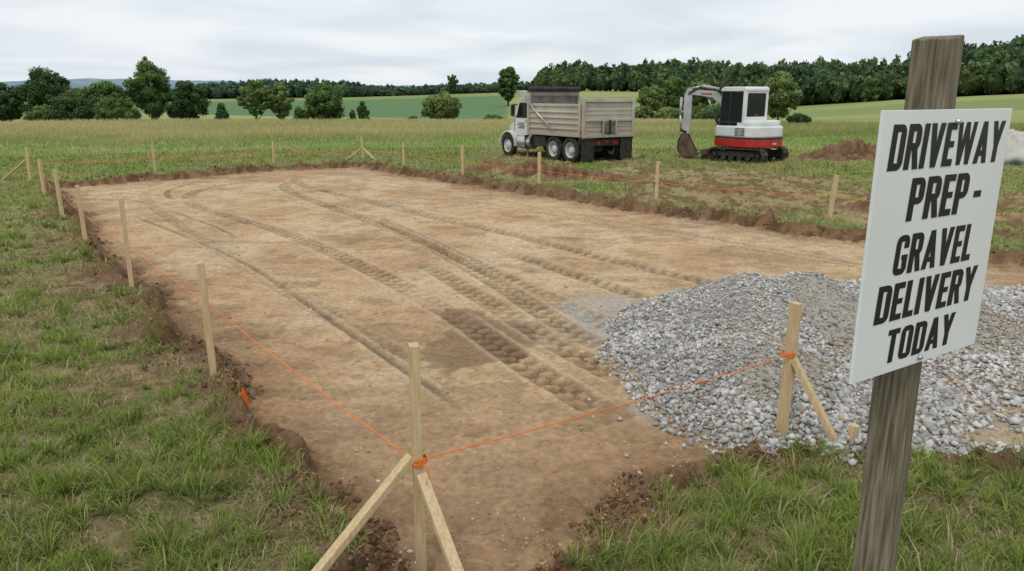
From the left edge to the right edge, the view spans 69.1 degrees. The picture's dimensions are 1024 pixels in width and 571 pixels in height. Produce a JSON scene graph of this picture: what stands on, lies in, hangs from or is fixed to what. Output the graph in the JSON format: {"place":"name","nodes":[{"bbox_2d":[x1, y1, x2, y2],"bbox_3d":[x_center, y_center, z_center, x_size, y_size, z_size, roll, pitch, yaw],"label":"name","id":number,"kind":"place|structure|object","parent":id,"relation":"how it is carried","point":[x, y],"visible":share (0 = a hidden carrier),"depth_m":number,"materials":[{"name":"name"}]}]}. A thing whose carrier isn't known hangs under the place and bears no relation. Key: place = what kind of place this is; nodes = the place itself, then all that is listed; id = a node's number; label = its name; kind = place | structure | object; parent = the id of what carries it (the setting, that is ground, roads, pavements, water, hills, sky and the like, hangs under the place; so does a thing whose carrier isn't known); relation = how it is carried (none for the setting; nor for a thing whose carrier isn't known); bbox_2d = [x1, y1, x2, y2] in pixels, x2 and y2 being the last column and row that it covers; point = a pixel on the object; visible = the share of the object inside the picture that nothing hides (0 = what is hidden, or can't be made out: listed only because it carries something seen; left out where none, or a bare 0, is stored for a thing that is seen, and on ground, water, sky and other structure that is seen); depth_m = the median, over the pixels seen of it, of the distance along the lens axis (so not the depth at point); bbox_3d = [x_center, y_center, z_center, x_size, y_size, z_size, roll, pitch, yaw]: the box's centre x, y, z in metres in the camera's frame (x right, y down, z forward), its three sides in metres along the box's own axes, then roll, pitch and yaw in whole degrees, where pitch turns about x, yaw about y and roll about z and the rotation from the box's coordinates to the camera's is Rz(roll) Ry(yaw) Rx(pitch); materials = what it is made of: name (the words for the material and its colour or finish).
{"place":"outdoors","nodes":[
{"label":"outdoors","id":0,"kind":"place"},
{"bbox_2d":[3,78,416,89],"bbox_3d":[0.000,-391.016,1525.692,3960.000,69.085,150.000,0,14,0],"label":"distant hills","id":1,"kind":"structure","parent":0,"point":[82,83],"depth_m":1532.66,"materials":[{"name":"green plant"}]},
{"bbox_2d":[0,89,1023,570],"bbox_3d":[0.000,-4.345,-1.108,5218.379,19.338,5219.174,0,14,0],"label":"ground","id":2,"kind":"structure","parent":0,"point":[504,337],"depth_m":9.06,"materials":[{"name":"soil"}]},
{"bbox_2d":[0,82,26,121],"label":"deciduous tree","id":3,"kind":"object","parent":2,"relation":"on","point":[11,100],"visible":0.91,"depth_m":115.74,"materials":[{"name":"green plant"}]},
{"bbox_2d":[1,148,31,181],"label":"wooden stake","id":4,"kind":"object","parent":2,"relation":"on","point":[26,160],"visible":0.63,"depth_m":21.64,"materials":[{"name":"brown wood"}]},
{"bbox_2d":[22,104,56,120],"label":"bush","id":5,"kind":"object","parent":2,"relation":"on","point":[38,113],"visible":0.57,"depth_m":107.70,"materials":[{"name":"green plant"}]},
{"bbox_2d":[37,159,45,193],"bbox_3d":[-11.569,-2.604,18.324,0.076,1.003,0.057,7,16,26],"label":"wooden stake","id":6,"kind":"object","parent":2,"relation":"on","point":[41,175],"visible":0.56,"depth_m":18.28,"materials":[{"name":"brown wood"}]},
{"bbox_2d":[14,66,72,113],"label":"deciduous tree","id":7,"kind":"object","parent":2,"relation":"on","point":[41,86],"visible":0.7,"depth_m":114.32,"materials":[{"name":"green plant"}]},
{"bbox_2d":[52,169,63,216],"bbox_3d":[-9.191,-1.811,15.100,0.093,1.089,0.070,11,18,37],"label":"wooden stake","id":8,"kind":"object","parent":2,"relation":"on","point":[58,192],"visible":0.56,"depth_m":15.06,"materials":[{"name":"brown wood"}]},
{"bbox_2d":[48,92,94,120],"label":"deciduous tree","id":9,"kind":"object","parent":2,"relation":"on","point":[70,106],"visible":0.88,"depth_m":107.44,"materials":[{"name":"green plant"}]},
{"bbox_2d":[54,87,94,117],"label":"deciduous tree","id":10,"kind":"object","parent":2,"relation":"on","point":[80,90],"visible":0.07,"depth_m":113.57,"materials":[{"name":"green plant"}]},
{"bbox_2d":[75,185,86,240],"bbox_3d":[-7.275,-1.144,12.587,0.064,1.101,0.081,-12,18,-39],"label":"wooden stake","id":11,"kind":"object","parent":2,"relation":"on","point":[80,209],"visible":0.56,"depth_m":12.54,"materials":[{"name":"brown wood"}]},
{"bbox_2d":[83,80,134,113],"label":"deciduous tree","id":12,"kind":"object","parent":2,"relation":"on","point":[96,92],"visible":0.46,"depth_m":112.68,"materials":[{"name":"green plant"}]},
{"bbox_2d":[92,97,142,120],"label":"bush","id":13,"kind":"object","parent":2,"relation":"on","point":[110,108],"visible":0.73,"depth_m":105.99,"materials":[{"name":"green plant"}]},
{"bbox_2d":[118,197,133,286],"bbox_3d":[-4.956,-0.481,9.578,0.064,1.299,0.079,-8,16,-28],"label":"wooden stake","id":14,"kind":"object","parent":2,"relation":"on","point":[126,240],"visible":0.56,"depth_m":9.52,"materials":[{"name":"brown wood"}]},
{"bbox_2d":[122,56,170,119],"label":"deciduous tree","id":15,"kind":"object","parent":2,"relation":"on","point":[146,75],"visible":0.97,"depth_m":114.82,"materials":[{"name":"green plant"}]},
{"bbox_2d":[151,146,155,171],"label":"wooden stake","id":16,"kind":"object","parent":2,"relation":"on","point":[153,157],"visible":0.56,"depth_m":24.11,"materials":[{"name":"brown wood"}]},
{"bbox_2d":[161,80,211,119],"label":"deciduous tree","id":17,"kind":"object","parent":2,"relation":"on","point":[187,102],"visible":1,"depth_m":115.30,"materials":[{"name":"green plant"}]},
{"bbox_2d":[196,261,216,376],"bbox_3d":[-2.678,0.349,6.549,0.072,1.133,0.080,-4,15,-17],"label":"wooden stake","id":18,"kind":"object","parent":2,"relation":"on","point":[206,316],"visible":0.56,"depth_m":6.50,"materials":[{"name":"brown wood"}]},
{"bbox_2d":[214,103,229,119],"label":"cedar tree","id":19,"kind":"object","parent":2,"relation":"on","point":[221,112],"visible":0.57,"depth_m":116.44,"materials":[{"name":"green plant"}]},
{"bbox_2d":[240,388,251,408],"bbox_3d":[-2.188,0.949,6.080,0.140,0.250,0.045,1,14,4],"label":"marker flag","id":20,"kind":"object","parent":2,"relation":"on","point":[244,396],"visible":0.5,"depth_m":6.08,"materials":[{"name":"orange plastic"}]},
{"bbox_2d":[236,79,274,118],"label":"deciduous tree","id":21,"kind":"object","parent":2,"relation":"on","point":[254,95],"visible":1,"depth_m":96.20,"materials":[{"name":"green plant"}]},
{"bbox_2d":[272,141,274,164],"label":"wooden stake","id":22,"kind":"object","parent":2,"relation":"on","point":[273,152],"visible":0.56,"depth_m":26.64,"materials":[{"name":"brown wood"}]},
{"bbox_2d":[19,74,530,101],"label":"distant tree line","id":23,"kind":"object","parent":2,"relation":"on","point":[230,90],"visible":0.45,"depth_m":427.88,"materials":[{"name":"green plant"}]},
{"bbox_2d":[269,82,294,119],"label":"deciduous tree","id":24,"kind":"object","parent":2,"relation":"on","point":[280,102],"visible":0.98,"depth_m":97.36,"materials":[{"name":"green plant"}]},
{"bbox_2d":[293,106,308,119],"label":"bush","id":25,"kind":"object","parent":2,"relation":"on","point":[299,113],"visible":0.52,"depth_m":87.15,"materials":[{"name":"green plant"}]},
{"bbox_2d":[303,81,345,119],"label":"deciduous tree","id":26,"kind":"object","parent":2,"relation":"on","point":[322,100],"visible":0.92,"depth_m":86.15,"materials":[{"name":"green plant"}]},
{"bbox_2d":[346,110,357,119],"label":"cedar tree","id":27,"kind":"object","parent":2,"relation":"on","point":[352,114],"visible":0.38,"depth_m":83.64,"materials":[{"name":"green plant"}]},
{"bbox_2d":[346,137,374,158],"bbox_3d":[-5.853,-5.279,28.938,1.315,0.981,0.367,2,14,9],"label":"wooden stake","id":28,"kind":"object","parent":2,"relation":"on","point":[366,151],"visible":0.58,"depth_m":28.98,"materials":[{"name":"brown wood"}]},
{"bbox_2d":[356,101,370,119],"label":"cedar tree","id":29,"kind":"object","parent":2,"relation":"on","point":[362,111],"visible":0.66,"depth_m":82.49,"materials":[{"name":"green plant"}]},
{"bbox_2d":[311,342,463,570],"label":"wooden stake","id":30,"kind":"object","parent":2,"relation":"on","point":[424,495],"visible":1,"depth_m":3.75,"materials":[{"name":"brown wood"}]},
{"bbox_2d":[30,148,1017,483],"bbox_3d":[-1.945,-1.879,15.079,13.240,0.212,26.711,-12,19,-40],"label":"string line","id":31,"kind":"object","parent":30,"relation":"attached to","point":[420,464],"visible":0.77,"depth_m":5.17,"materials":[{"name":"orange fabric"}]},
{"bbox_2d":[402,142,404,164],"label":"wooden stake","id":32,"kind":"object","parent":2,"relation":"on","point":[403,156],"visible":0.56,"depth_m":25.61,"materials":[{"name":"brown wood"}]},
{"bbox_2d":[421,90,461,119],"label":"deciduous tree","id":33,"kind":"object","parent":2,"relation":"on","point":[443,105],"visible":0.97,"depth_m":84.39,"materials":[{"name":"green plant"}]},
{"bbox_2d":[461,146,463,174],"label":"wooden stake","id":34,"kind":"object","parent":2,"relation":"on","point":[462,158],"visible":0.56,"depth_m":23.12,"materials":[{"name":"brown wood"}]},
{"bbox_2d":[483,114,502,119],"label":"shrub","id":35,"kind":"object","parent":2,"relation":"on","point":[489,116],"visible":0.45,"depth_m":73.43,"materials":[{"name":"green plant"}]},
{"bbox_2d":[496,66,519,105],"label":"deciduous tree","id":36,"kind":"object","parent":2,"relation":"on","point":[508,81],"visible":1,"depth_m":191.70,"materials":[{"name":"green plant"}]},
{"bbox_2d":[38,160,1017,570],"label":"soil clods","id":37,"kind":"object","parent":2,"relation":"on","point":[390,530],"visible":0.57,"depth_m":4.73,"materials":[{"name":"soil"}]},
{"bbox_2d":[50,174,1023,570],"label":"pebbles","id":38,"kind":"object","parent":2,"relation":"on","point":[494,396],"visible":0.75,"depth_m":5.73,"materials":[{"name":"stone"}]},
{"bbox_2d":[537,152,540,183],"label":"wooden stake","id":39,"kind":"object","parent":2,"relation":"on","point":[539,167],"visible":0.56,"depth_m":20.51,"materials":[{"name":"brown wood"}]},
{"bbox_2d":[498,86,634,162],"bbox_3d":[1.952,-6.447,29.427,2.710,2.760,5.760,-10,17,-34],"label":"dump truck","id":40,"kind":"object","parent":2,"relation":"on","point":[559,123],"visible":0.97,"depth_m":27.86,"materials":[{"name":"beige paint"}]},
{"bbox_2d":[635,106,652,118],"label":"bush","id":41,"kind":"object","parent":2,"relation":"on","point":[642,112],"visible":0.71,"depth_m":89.14,"materials":[{"name":"green plant"}]},
{"bbox_2d":[635,84,667,118],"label":"deciduous tree","id":42,"kind":"object","parent":2,"relation":"on","point":[652,97],"visible":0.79,"depth_m":91.32,"materials":[{"name":"green plant"}]},
{"bbox_2d":[654,162,659,198],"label":"wooden stake","id":43,"kind":"object","parent":2,"relation":"on","point":[657,180],"visible":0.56,"depth_m":17.36,"materials":[{"name":"brown wood"}]},
{"bbox_2d":[653,106,682,118],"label":"bush","id":44,"kind":"object","parent":2,"relation":"on","point":[670,112],"visible":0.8,"depth_m":82.78,"materials":[{"name":"green plant"}]},
{"bbox_2d":[658,75,686,108],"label":"deciduous tree","id":45,"kind":"object","parent":2,"relation":"on","point":[674,92],"visible":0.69,"depth_m":95.81,"materials":[{"name":"green plant"}]},
{"bbox_2d":[682,106,712,119],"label":"deciduous tree","id":46,"kind":"object","parent":2,"relation":"on","point":[697,112],"visible":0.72,"depth_m":82.03,"materials":[{"name":"green plant"}]},
{"bbox_2d":[682,81,715,110],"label":"deciduous tree","id":47,"kind":"object","parent":2,"relation":"on","point":[700,101],"visible":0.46,"depth_m":95.94,"materials":[{"name":"green plant"}]},
{"bbox_2d":[705,103,720,119],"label":"deciduous tree","id":48,"kind":"object","parent":2,"relation":"on","point":[716,107],"visible":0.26,"depth_m":84.47,"materials":[{"name":"green plant"}]},
{"bbox_2d":[677,85,788,163],"bbox_3d":[8.416,-6.284,28.690,2.129,2.859,4.054,-14,20,-43],"label":"mini excavator","id":49,"kind":"object","parent":2,"relation":"on","point":[747,131],"visible":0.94,"depth_m":27.67,"materials":[{"name":"metal"}]},
{"bbox_2d":[530,34,1023,105],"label":"distant forest","id":50,"kind":"object","parent":2,"relation":"on","point":[993,69],"visible":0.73,"depth_m":203.48,"materials":[{"name":"green plant"}]},
{"bbox_2d":[764,70,803,119],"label":"deciduous tree","id":51,"kind":"object","parent":2,"relation":"on","point":[782,93],"visible":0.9,"depth_m":76.49,"materials":[{"name":"green plant"}]},
{"bbox_2d":[786,112,811,123],"bbox_3d":[24.418,-14.048,63.452,2.058,1.388,1.992,0,14,0],"label":"shrub","id":52,"kind":"object","parent":2,"relation":"on","point":[797,117],"visible":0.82,"depth_m":63.06,"materials":[{"name":"green plant"}]},
{"bbox_2d":[588,270,1023,466],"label":"gravel pile","id":53,"kind":"object","parent":2,"relation":"on","point":[936,400],"visible":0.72,"depth_m":6.59,"materials":[{"name":"gravel"}]},
{"bbox_2d":[775,301,859,444],"bbox_3d":[2.246,0.718,5.419,0.580,1.149,0.097,11,18,37],"label":"wooden stake","id":54,"kind":"object","parent":2,"relation":"on","point":[791,367],"visible":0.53,"depth_m":5.47,"materials":[{"name":"brown wood"}]},
{"bbox_2d":[827,175,838,217],"bbox_3d":[6.400,-1.712,14.857,0.146,0.986,0.069,0,14,0],"label":"wooden stake","id":55,"kind":"object","parent":2,"relation":"on","point":[833,193],"visible":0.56,"depth_m":14.82,"materials":[{"name":"brown wood"}]},
{"bbox_2d":[848,35,1012,570],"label":"driveway sign","id":56,"kind":"object","parent":2,"relation":"on","point":[938,166],"visible":1,"depth_m":1.79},
{"bbox_2d":[1004,129,1023,165],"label":"tarp covered pile","id":57,"kind":"object","parent":2,"relation":"on","point":[1014,153],"visible":0.3,"depth_m":26.68,"materials":[{"name":"plastic"}]},
{"bbox_2d":[0,145,1023,570],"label":"grass","id":58,"kind":"structure","parent":0,"point":[740,515],"depth_m":4.66,"materials":[{"name":"green plant"}]},
{"bbox_2d":[0,117,1023,177],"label":"meadow grass","id":59,"kind":"structure","parent":0,"point":[138,130],"depth_m":47.41,"materials":[{"name":"green plant"}]},
{"bbox_2d":[0,0,1023,85],"label":"sky","id":60,"kind":"structure","parent":0,"point":[376,42],"materials":[{"name":"grey"}]}
]}

